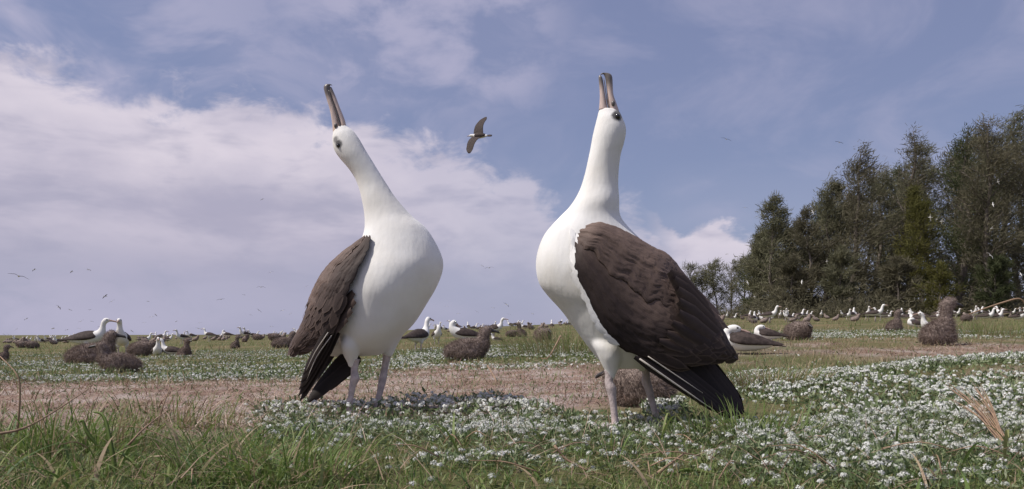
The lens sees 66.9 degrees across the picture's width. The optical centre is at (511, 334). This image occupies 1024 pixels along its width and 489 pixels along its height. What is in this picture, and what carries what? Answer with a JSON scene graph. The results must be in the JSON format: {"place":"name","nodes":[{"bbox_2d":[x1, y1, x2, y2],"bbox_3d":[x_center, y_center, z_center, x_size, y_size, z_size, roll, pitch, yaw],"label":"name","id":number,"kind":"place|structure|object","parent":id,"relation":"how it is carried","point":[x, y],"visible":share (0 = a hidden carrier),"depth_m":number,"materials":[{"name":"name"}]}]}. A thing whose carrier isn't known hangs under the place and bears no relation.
{"place":"outdoors","nodes":[
{"label":"outdoors","id":0,"kind":"place"},
{"bbox_2d":[466,117,491,152],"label":"flying albatross","id":1,"kind":"object","parent":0,"point":[477,134],"visible":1,"depth_m":41.87,"materials":[{"name":"grey"}]},
{"bbox_2d":[0,316,1023,488],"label":"meadow grass","id":2,"kind":"structure","parent":0,"point":[59,475],"depth_m":1.29,"materials":[{"name":"plant"}]},
{"bbox_2d":[0,316,1023,488],"bbox_3d":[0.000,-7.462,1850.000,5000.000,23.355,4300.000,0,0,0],"label":"ground","id":3,"kind":"structure","parent":0,"point":[637,409],"depth_m":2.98,"materials":[{"name":"plant"}]},
{"bbox_2d":[0,344,13,360],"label":"albatross chick","id":4,"kind":"object","parent":3,"relation":"on","point":[4,354],"visible":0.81,"depth_m":9.69},
{"bbox_2d":[0,356,20,433],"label":"dry stalk","id":5,"kind":"object","parent":3,"relation":"on","point":[19,409],"visible":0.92,"depth_m":1.43,"materials":[{"name":"plant"}]},
{"bbox_2d":[22,340,39,348],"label":"albatross chick","id":6,"kind":"object","parent":3,"relation":"on","point":[32,344],"visible":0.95,"depth_m":21.18},
{"bbox_2d":[0,388,89,434],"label":"dry stalk","id":7,"kind":"object","parent":3,"relation":"on","point":[15,430],"visible":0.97,"depth_m":1.32,"materials":[{"name":"plant"}]},
{"bbox_2d":[59,318,116,343],"bbox_3d":[-7.257,0.064,13.258,0.953,0.690,0.285,0,0,-6],"label":"albatross","id":8,"kind":"object","parent":3,"relation":"on","point":[86,337],"visible":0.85,"depth_m":13.18,"materials":[{"name":"white"}]},
{"bbox_2d":[79,419,97,445],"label":"broad grass leaf","id":9,"kind":"object","parent":3,"relation":"on","point":[89,435],"visible":1,"depth_m":1.23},
{"bbox_2d":[61,329,125,365],"bbox_3d":[-4.338,0.155,8.026,0.584,0.432,0.385,0,0,17],"label":"albatross chick","id":10,"kind":"object","parent":3,"relation":"on","point":[81,353],"visible":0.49,"depth_m":7.94},
{"bbox_2d":[0,387,189,460],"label":"grass tussock","id":11,"kind":"object","parent":3,"relation":"on","point":[45,433],"depth_m":1.40,"materials":[{"name":"plant"}]},
{"bbox_2d":[93,411,116,474],"bbox_3d":[-0.625,0.178,1.187,0.058,0.120,0.006,0,0,21],"label":"broad grass leaf","id":12,"kind":"object","parent":3,"relation":"on","point":[111,446],"visible":0.83,"depth_m":1.18,"materials":[{"name":"plant"}]},
{"bbox_2d":[88,340,144,372],"bbox_3d":[-3.079,0.186,6.050,0.390,0.289,0.258,0,0,19],"label":"albatross chick","id":13,"kind":"object","parent":3,"relation":"on","point":[106,358],"visible":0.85,"depth_m":6.00},
{"bbox_2d":[115,318,131,352],"bbox_3d":[-6.107,0.074,12.148,0.265,0.641,0.887,0,0,-18],"label":"albatross","id":14,"kind":"object","parent":3,"relation":"on","point":[121,341],"visible":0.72,"depth_m":11.97,"materials":[{"name":"white"}]},
{"bbox_2d":[115,451,142,475],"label":"broad grass leaf","id":15,"kind":"object","parent":3,"relation":"on","point":[131,460],"visible":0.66,"depth_m":1.18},
{"bbox_2d":[125,340,155,355],"bbox_3d":[-5.508,0.217,11.561,0.506,0.284,0.316,0,0,0],"label":"albatross chick","id":16,"kind":"object","parent":3,"relation":"on","point":[141,347],"visible":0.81,"depth_m":11.47},
{"bbox_2d":[111,426,172,440],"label":"dead stem","id":17,"kind":"object","parent":3,"relation":"on","point":[145,429],"visible":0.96,"depth_m":1.41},
{"bbox_2d":[127,409,169,445],"bbox_3d":[-0.613,0.158,1.317,0.013,0.054,0.088,0,0,23],"label":"dry stalk","id":18,"kind":"object","parent":3,"relation":"on","point":[134,438],"visible":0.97,"depth_m":1.30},
{"bbox_2d":[151,337,162,354],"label":"albatross","id":19,"kind":"object","parent":3,"relation":"on","point":[156,349],"visible":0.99,"depth_m":11.04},
{"bbox_2d":[155,338,178,354],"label":"albatross","id":20,"kind":"object","parent":3,"relation":"on","point":[169,350],"visible":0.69,"depth_m":11.17,"materials":[{"name":"white"}]},
{"bbox_2d":[91,387,262,429],"bbox_3d":[-0.789,0.175,1.822,0.449,0.106,0.335,0,0,0],"label":"grass tussock","id":21,"kind":"object","parent":3,"relation":"on","point":[186,417],"depth_m":1.81,"materials":[{"name":"plant"}]},
{"bbox_2d":[173,329,189,343],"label":"albatross","id":22,"kind":"object","parent":3,"relation":"on","point":[181,336],"visible":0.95,"depth_m":28.02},
{"bbox_2d":[176,337,192,356],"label":"albatross chick","id":23,"kind":"object","parent":3,"relation":"on","point":[186,349],"visible":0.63,"depth_m":10.66},
{"bbox_2d":[203,328,217,341],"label":"albatross","id":24,"kind":"object","parent":3,"relation":"on","point":[208,334],"visible":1,"depth_m":35.82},
{"bbox_2d":[230,335,240,348],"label":"albatross chick","id":25,"kind":"object","parent":3,"relation":"on","point":[235,344],"visible":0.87,"depth_m":16.43},
{"bbox_2d":[252,333,262,339],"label":"albatross chick","id":26,"kind":"object","parent":3,"relation":"on","point":[258,336],"visible":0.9,"depth_m":42.21},
{"bbox_2d":[125,411,408,488],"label":"grass tussock","id":27,"kind":"object","parent":3,"relation":"on","point":[285,456],"depth_m":1.14,"materials":[{"name":"plant"}]},
{"bbox_2d":[266,333,281,340],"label":"albatross chick","id":28,"kind":"object","parent":3,"relation":"on","point":[272,336],"visible":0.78,"depth_m":31.34},
{"bbox_2d":[270,331,295,348],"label":"albatross chick","id":29,"kind":"object","parent":3,"relation":"on","point":[281,341],"visible":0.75,"depth_m":15.20},
{"bbox_2d":[314,421,319,469],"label":"broad grass leaf","id":30,"kind":"object","parent":3,"relation":"on","point":[317,458],"visible":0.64,"depth_m":1.25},
{"bbox_2d":[287,84,442,418],"bbox_3d":[-0.396,-0.229,2.105,0.417,0.899,0.280,0,0,0],"label":"albatross","id":31,"kind":"object","parent":3,"relation":"on","point":[374,287],"visible":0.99,"depth_m":2.02,"materials":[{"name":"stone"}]},
{"bbox_2d":[391,444,438,457],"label":"dead stem","id":32,"kind":"object","parent":3,"relation":"on","point":[418,447],"visible":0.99,"depth_m":1.18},
{"bbox_2d":[401,317,433,351],"bbox_3d":[-1.112,0.019,9.188,0.191,0.463,0.640,0,0,30],"label":"albatross","id":33,"kind":"object","parent":3,"relation":"on","point":[416,336],"visible":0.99,"depth_m":9.14,"materials":[{"name":"white"}]},
{"bbox_2d":[431,325,441,344],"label":"albatross","id":34,"kind":"object","parent":3,"relation":"on","point":[436,333],"visible":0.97,"depth_m":12.47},
{"bbox_2d":[427,424,457,450],"bbox_3d":[-0.109,0.161,1.194,0.006,0.048,0.076,0,0,39],"label":"grass blade","id":35,"kind":"object","parent":3,"relation":"on","point":[450,436],"visible":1,"depth_m":1.21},
{"bbox_2d":[449,320,478,338],"bbox_3d":[-0.535,0.025,9.635,0.501,0.406,0.187,0,0,-12],"label":"albatross","id":36,"kind":"object","parent":3,"relation":"on","point":[458,332],"visible":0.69,"depth_m":9.56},
{"bbox_2d":[442,325,499,360],"bbox_3d":[-0.365,0.086,6.613,0.472,0.349,0.311,0,0,25],"label":"albatross chick","id":37,"kind":"object","parent":3,"relation":"on","point":[470,348],"visible":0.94,"depth_m":6.55},
{"bbox_2d":[481,318,507,336],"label":"albatross","id":38,"kind":"object","parent":3,"relation":"on","point":[499,326],"visible":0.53,"depth_m":15.70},
{"bbox_2d":[470,460,540,472],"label":"dead stem","id":39,"kind":"object","parent":3,"relation":"on","point":[507,462],"visible":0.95,"depth_m":1.14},
{"bbox_2d":[505,330,516,336],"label":"albatross chick","id":40,"kind":"object","parent":3,"relation":"on","point":[509,332],"visible":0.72,"depth_m":16.92},
{"bbox_2d":[0,327,1023,488],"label":"white flowers","id":41,"kind":"object","parent":3,"relation":"on","point":[524,400],"visible":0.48,"depth_m":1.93,"materials":[{"name":"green plant"}]},
{"bbox_2d":[514,322,526,336],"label":"albatross chick","id":42,"kind":"object","parent":3,"relation":"on","point":[518,324],"visible":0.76,"depth_m":16.59},
{"bbox_2d":[491,320,591,357],"bbox_3d":[0.504,0.014,7.089,1.774,0.404,1.494,0,0,0],"label":"grass tussock","id":43,"kind":"object","parent":3,"relation":"on","point":[565,348],"depth_m":6.99,"materials":[{"name":"plant"}]},
{"bbox_2d":[533,327,552,341],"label":"albatross chick","id":44,"kind":"object","parent":3,"relation":"on","point":[544,331],"visible":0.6,"depth_m":11.73},
{"bbox_2d":[554,445,603,474],"bbox_3d":[0.129,0.201,1.217,0.130,0.052,0.014,0,0,11],"label":"twig","id":45,"kind":"object","parent":3,"relation":"on","point":[560,453],"visible":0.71,"depth_m":1.23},
{"bbox_2d":[595,368,677,407],"bbox_3d":[0.377,0.158,2.350,0.272,0.152,0.170,0,0,30],"label":"albatross chick","id":46,"kind":"object","parent":3,"relation":"on","point":[628,384],"visible":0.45,"depth_m":2.29},
{"bbox_2d":[536,73,744,433],"bbox_3d":[0.315,-0.198,1.859,0.515,0.843,0.285,0,0,0],"label":"albatross","id":47,"kind":"object","parent":3,"relation":"on","point":[619,292],"visible":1,"depth_m":1.76,"materials":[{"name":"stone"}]},
{"bbox_2d":[652,453,683,475],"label":"twig","id":48,"kind":"object","parent":3,"relation":"on","point":[669,464],"visible":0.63,"depth_m":1.20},
{"bbox_2d":[640,451,700,456],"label":"dead stem","id":49,"kind":"object","parent":3,"relation":"on","point":[675,452],"visible":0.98,"depth_m":1.21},
{"bbox_2d":[663,468,710,476],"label":"broad grass leaf","id":50,"kind":"object","parent":3,"relation":"on","point":[702,472],"visible":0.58,"depth_m":1.21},
{"bbox_2d":[681,259,722,292],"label":"ironwood tree","id":51,"kind":"object","parent":3,"relation":"on","point":[690,267],"visible":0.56,"depth_m":134.32,"materials":[{"name":"green plant"}]},
{"bbox_2d":[692,267,728,304],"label":"ironwood tree","id":52,"kind":"object","parent":3,"relation":"on","point":[706,283],"visible":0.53,"depth_m":134.06,"materials":[{"name":"green plant"}]},
{"bbox_2d":[700,257,743,310],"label":"ironwood tree","id":53,"kind":"object","parent":3,"relation":"on","point":[715,270],"visible":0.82,"depth_m":135.11,"materials":[{"name":"green plant"}]},
{"bbox_2d":[709,258,748,313],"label":"ironwood tree","id":54,"kind":"object","parent":3,"relation":"on","point":[732,285],"visible":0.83,"depth_m":133.66,"materials":[{"name":"green plant"}]},
{"bbox_2d":[720,254,751,308],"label":"ironwood tree","id":55,"kind":"object","parent":3,"relation":"on","point":[737,293],"visible":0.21,"depth_m":134.94,"materials":[{"name":"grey plant"}]},
{"bbox_2d":[648,395,851,449],"bbox_3d":[0.477,0.180,1.593,0.455,0.113,0.378,0,0,0],"label":"grass tussock","id":56,"kind":"object","parent":3,"relation":"on","point":[689,420],"depth_m":1.60,"materials":[{"name":"plant"}]},
{"bbox_2d":[736,251,766,316],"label":"ironwood tree","id":57,"kind":"object","parent":3,"relation":"on","point":[743,287],"visible":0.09,"depth_m":85.99,"materials":[{"name":"green plant"}]},
{"bbox_2d":[724,325,785,350],"bbox_3d":[2.009,0.030,6.458,0.514,0.222,0.197,0,0,12],"label":"albatross","id":58,"kind":"object","parent":3,"relation":"on","point":[739,339],"visible":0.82,"depth_m":6.41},
{"bbox_2d":[740,223,781,313],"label":"ironwood tree","id":59,"kind":"object","parent":3,"relation":"on","point":[750,286],"visible":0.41,"depth_m":78.08,"materials":[{"name":"green plant"}]},
{"bbox_2d":[757,305,780,322],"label":"albatross","id":60,"kind":"object","parent":3,"relation":"on","point":[769,314],"visible":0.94,"depth_m":28.26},
{"bbox_2d":[734,190,808,305],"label":"ironwood tree","id":61,"kind":"object","parent":3,"relation":"on","point":[771,208],"visible":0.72,"depth_m":74.55,"materials":[{"name":"green plant"}]},
{"bbox_2d":[754,325,788,339],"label":"albatross","id":62,"kind":"object","parent":3,"relation":"on","point":[764,331],"visible":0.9,"depth_m":8.40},
{"bbox_2d":[721,358,846,393],"bbox_3d":[0.951,0.151,2.830,0.569,0.140,0.472,0,0,0],"label":"grass tussock","id":63,"kind":"object","parent":3,"relation":"on","point":[761,378],"depth_m":2.79,"materials":[{"name":"plant"}]},
{"bbox_2d":[764,252,822,308],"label":"ironwood tree","id":64,"kind":"object","parent":3,"relation":"on","point":[793,262],"visible":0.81,"depth_m":69.54,"materials":[{"name":"green plant"}]},
{"bbox_2d":[764,449,826,463],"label":"dead stem","id":65,"kind":"object","parent":3,"relation":"on","point":[797,450],"visible":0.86,"depth_m":1.22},
{"bbox_2d":[782,320,813,339],"bbox_3d":[3.225,-0.036,8.727,0.286,0.257,0.458,0,0,-20],"label":"albatross chick","id":66,"kind":"object","parent":3,"relation":"on","point":[795,329],"visible":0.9,"depth_m":8.63},
{"bbox_2d":[784,226,812,311],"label":"ironwood tree","id":67,"kind":"object","parent":3,"relation":"on","point":[796,254],"visible":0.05,"depth_m":85.72,"materials":[{"name":"green plant"}]},
{"bbox_2d":[771,444,833,468],"bbox_3d":[0.431,0.180,1.152,0.090,0.032,0.002,0,0,32],"label":"dead stem","id":68,"kind":"object","parent":3,"relation":"on","point":[807,449],"visible":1,"depth_m":1.15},
{"bbox_2d":[780,203,843,309],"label":"ironwood tree","id":69,"kind":"object","parent":3,"relation":"on","point":[803,224],"visible":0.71,"depth_m":71.84,"materials":[{"name":"green plant"}]},
{"bbox_2d":[788,201,842,297],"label":"ironwood tree","id":70,"kind":"object","parent":3,"relation":"on","point":[818,215],"visible":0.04,"depth_m":85.24,"materials":[{"name":"green plant"}]},
{"bbox_2d":[796,172,861,305],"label":"ironwood tree","id":71,"kind":"object","parent":3,"relation":"on","point":[828,204],"visible":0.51,"depth_m":73.75,"materials":[{"name":"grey plant"}]},
{"bbox_2d":[810,187,868,309],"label":"ironwood tree","id":72,"kind":"object","parent":3,"relation":"on","point":[846,231],"visible":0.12,"depth_m":78.72,"materials":[{"name":"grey plant"}]},
{"bbox_2d":[816,243,863,310],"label":"ironwood tree","id":73,"kind":"object","parent":3,"relation":"on","point":[841,257],"visible":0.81,"depth_m":65.64,"materials":[{"name":"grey plant"}]},
{"bbox_2d":[817,189,875,299],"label":"ironwood tree","id":74,"kind":"object","parent":3,"relation":"on","point":[850,238],"depth_m":84.80,"materials":[{"name":"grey plant"}]},
{"bbox_2d":[824,139,899,305],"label":"ironwood tree","id":75,"kind":"object","parent":3,"relation":"on","point":[860,197],"visible":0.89,"depth_m":70.08,"materials":[{"name":"green plant"}]},
{"bbox_2d":[713,267,1023,318],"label":"undergrowth","id":76,"kind":"object","parent":3,"relation":"on","point":[832,312],"visible":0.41,"depth_m":63.33,"materials":[{"name":"plant"}]},
{"bbox_2d":[844,174,897,298],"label":"ironwood tree","id":77,"kind":"object","parent":3,"relation":"on","point":[874,202],"visible":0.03,"depth_m":86.43,"materials":[{"name":"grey plant"}]},
{"bbox_2d":[863,304,887,321],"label":"albatross","id":78,"kind":"object","parent":3,"relation":"on","point":[875,313],"visible":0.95,"depth_m":27.51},
{"bbox_2d":[846,162,908,307],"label":"ironwood tree","id":79,"kind":"object","parent":3,"relation":"on","point":[886,180],"visible":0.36,"depth_m":76.30,"materials":[{"name":"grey plant"}]},
{"bbox_2d":[884,309,904,331],"bbox_3d":[6.041,-0.204,12.255,0.307,0.414,0.305,0,0,26],"label":"albatross chick","id":80,"kind":"object","parent":3,"relation":"on","point":[895,322],"visible":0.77,"depth_m":12.22},
{"bbox_2d":[873,251,924,312],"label":"ironwood tree","id":81,"kind":"object","parent":3,"relation":"on","point":[894,271],"visible":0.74,"depth_m":63.81,"materials":[{"name":"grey plant"}]},
{"bbox_2d":[870,162,935,297],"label":"ironwood tree","id":82,"kind":"object","parent":3,"relation":"on","point":[896,171],"visible":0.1,"depth_m":84.94,"materials":[{"name":"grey plant"}]},
{"bbox_2d":[869,121,951,307],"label":"ironwood tree","id":83,"kind":"object","parent":3,"relation":"on","point":[915,153],"visible":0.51,"depth_m":71.47,"materials":[{"name":"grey plant"}]},
{"bbox_2d":[874,162,946,297],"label":"ironwood tree","id":84,"kind":"object","parent":3,"relation":"on","point":[903,194],"visible":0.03,"depth_m":86.36,"materials":[{"name":"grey plant"}]},
{"bbox_2d":[861,132,960,301],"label":"ironwood tree","id":85,"kind":"object","parent":3,"relation":"on","point":[930,169],"visible":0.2,"depth_m":77.10,"materials":[{"name":"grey plant"}]},
{"bbox_2d":[907,318,920,326],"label":"albatross","id":86,"kind":"object","parent":3,"relation":"on","point":[911,321],"visible":0.76,"depth_m":14.86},
{"bbox_2d":[906,310,927,320],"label":"albatross","id":87,"kind":"object","parent":3,"relation":"on","point":[916,317],"visible":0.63,"depth_m":24.41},
{"bbox_2d":[886,181,950,313],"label":"ironwood tree","id":88,"kind":"object","parent":3,"relation":"on","point":[917,209],"visible":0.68,"depth_m":65.71,"materials":[{"name":"green plant"}]},
{"bbox_2d":[881,441,958,451],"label":"dead stem","id":89,"kind":"object","parent":3,"relation":"on","point":[918,442],"visible":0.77,"depth_m":1.27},
{"bbox_2d":[904,156,960,294],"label":"ironwood tree","id":90,"kind":"object","parent":3,"relation":"on","point":[933,182],"visible":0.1,"depth_m":85.43,"materials":[{"name":"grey plant"}]},
{"bbox_2d":[912,312,957,330],"bbox_3d":[5.508,-0.154,10.098,0.582,0.279,0.174,0,0,2],"label":"albatross","id":91,"kind":"object","parent":3,"relation":"on","point":[922,316],"visible":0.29,"depth_m":10.08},
{"bbox_2d":[916,296,962,345],"bbox_3d":[4.077,-0.111,7.412,0.393,0.530,0.391,0,0,33],"label":"albatross chick","id":92,"kind":"object","parent":3,"relation":"on","point":[941,329],"visible":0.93,"depth_m":7.35},
{"bbox_2d":[911,258,967,312],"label":"ironwood tree","id":93,"kind":"object","parent":3,"relation":"on","point":[942,285],"visible":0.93,"depth_m":59.90,"materials":[{"name":"green plant"}]},
{"bbox_2d":[928,148,984,304],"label":"ironwood tree","id":94,"kind":"object","parent":3,"relation":"on","point":[939,204],"visible":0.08,"depth_m":85.30,"materials":[{"name":"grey plant"}]},
{"bbox_2d":[960,313,972,320],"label":"albatross chick","id":95,"kind":"object","parent":3,"relation":"on","point":[965,317],"visible":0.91,"depth_m":25.42},
{"bbox_2d":[915,316,1023,335],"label":"grass tussock","id":96,"kind":"object","parent":3,"relation":"on","point":[979,329],"depth_m":9.64,"materials":[{"name":"plant"}]},
{"bbox_2d":[928,118,1011,309],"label":"ironwood tree","id":97,"kind":"object","parent":3,"relation":"on","point":[964,270],"visible":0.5,"depth_m":67.67,"materials":[{"name":"green plant"}]},
{"bbox_2d":[921,124,1018,307],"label":"ironwood tree","id":98,"kind":"object","parent":3,"relation":"on","point":[943,180],"visible":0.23,"depth_m":77.09,"materials":[{"name":"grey plant"}]},
{"bbox_2d":[945,382,1003,445],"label":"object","id":99,"kind":"object","parent":3,"relation":"on","point":[985,420],"visible":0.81,"depth_m":1.52,"materials":[{"name":"plant"}]},
{"bbox_2d":[961,442,991,465],"bbox_3d":[0.675,0.177,1.127,0.007,0.043,0.068,0,0,0],"label":"grass blade","id":100,"kind":"object","parent":3,"relation":"on","point":[968,453],"visible":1,"depth_m":1.14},
{"bbox_2d":[946,446,1008,456],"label":"dead stem","id":101,"kind":"object","parent":3,"relation":"on","point":[978,446],"visible":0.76,"depth_m":1.23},
{"bbox_2d":[936,145,1021,293],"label":"ironwood tree","id":102,"kind":"object","parent":3,"relation":"on","point":[967,220],"visible":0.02,"depth_m":86.51,"materials":[{"name":"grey plant"}]},
{"bbox_2d":[939,113,1023,310],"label":"ironwood tree","id":103,"kind":"object","parent":3,"relation":"on","point":[984,140],"visible":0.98,"depth_m":64.34,"materials":[{"name":"green plant"}]},
{"bbox_2d":[940,130,1022,305],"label":"ironwood tree","id":104,"kind":"object","parent":3,"relation":"on","point":[974,286],"visible":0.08,"depth_m":71.38,"materials":[{"name":"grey plant"}]},
{"bbox_2d":[944,142,1023,279],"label":"ironwood tree","id":105,"kind":"object","parent":3,"relation":"on","point":[1012,220],"visible":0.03,"depth_m":84.26,"materials":[{"name":"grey plant"}]},
{"bbox_2d":[946,105,1023,310],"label":"ironwood tree","id":106,"kind":"object","parent":3,"relation":"on","point":[1016,120],"visible":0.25,"depth_m":69.70,"materials":[{"name":"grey plant"}]},
{"bbox_2d":[974,308,997,318],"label":"albatross","id":107,"kind":"object","parent":3,"relation":"on","point":[986,315],"visible":0.97,"depth_m":31.65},
{"bbox_2d":[970,251,1016,312],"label":"ironwood tree","id":108,"kind":"object","parent":3,"relation":"on","point":[996,266],"visible":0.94,"depth_m":59.89,"materials":[{"name":"green plant"}]},
{"bbox_2d":[969,298,1023,314],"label":"fallen branch","id":109,"kind":"object","parent":3,"relation":"on","point":[1022,300],"visible":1,"depth_m":23.98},
{"bbox_2d":[991,308,1006,318],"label":"albatross","id":110,"kind":"object","parent":3,"relation":"on","point":[997,315],"visible":0.86,"depth_m":31.74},
{"bbox_2d":[984,125,1023,288],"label":"ironwood tree","id":111,"kind":"object","parent":3,"relation":"on","point":[1018,256],"visible":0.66,"depth_m":66.46,"materials":[{"name":"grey plant"}]},
{"bbox_2d":[1003,429,1008,458],"bbox_3d":[0.724,0.162,1.133,0.005,0.048,0.048,0,0,24],"label":"grass blade","id":112,"kind":"object","parent":3,"relation":"on","point":[1006,436],"visible":1,"depth_m":1.15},
{"bbox_2d":[999,152,1023,300],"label":"ironwood tree","id":113,"kind":"object","parent":3,"relation":"on","point":[1021,289],"visible":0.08,"depth_m":86.28,"materials":[{"name":"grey plant"}]},
{"bbox_2d":[1007,313,1023,318],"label":"albatross","id":114,"kind":"object","parent":3,"relation":"on","point":[1017,316],"visible":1,"depth_m":26.83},
{"bbox_2d":[0,0,1023,334],"label":"sky","id":115,"kind":"structure","parent":0,"point":[143,143],"materials":[{"name":"blue"}]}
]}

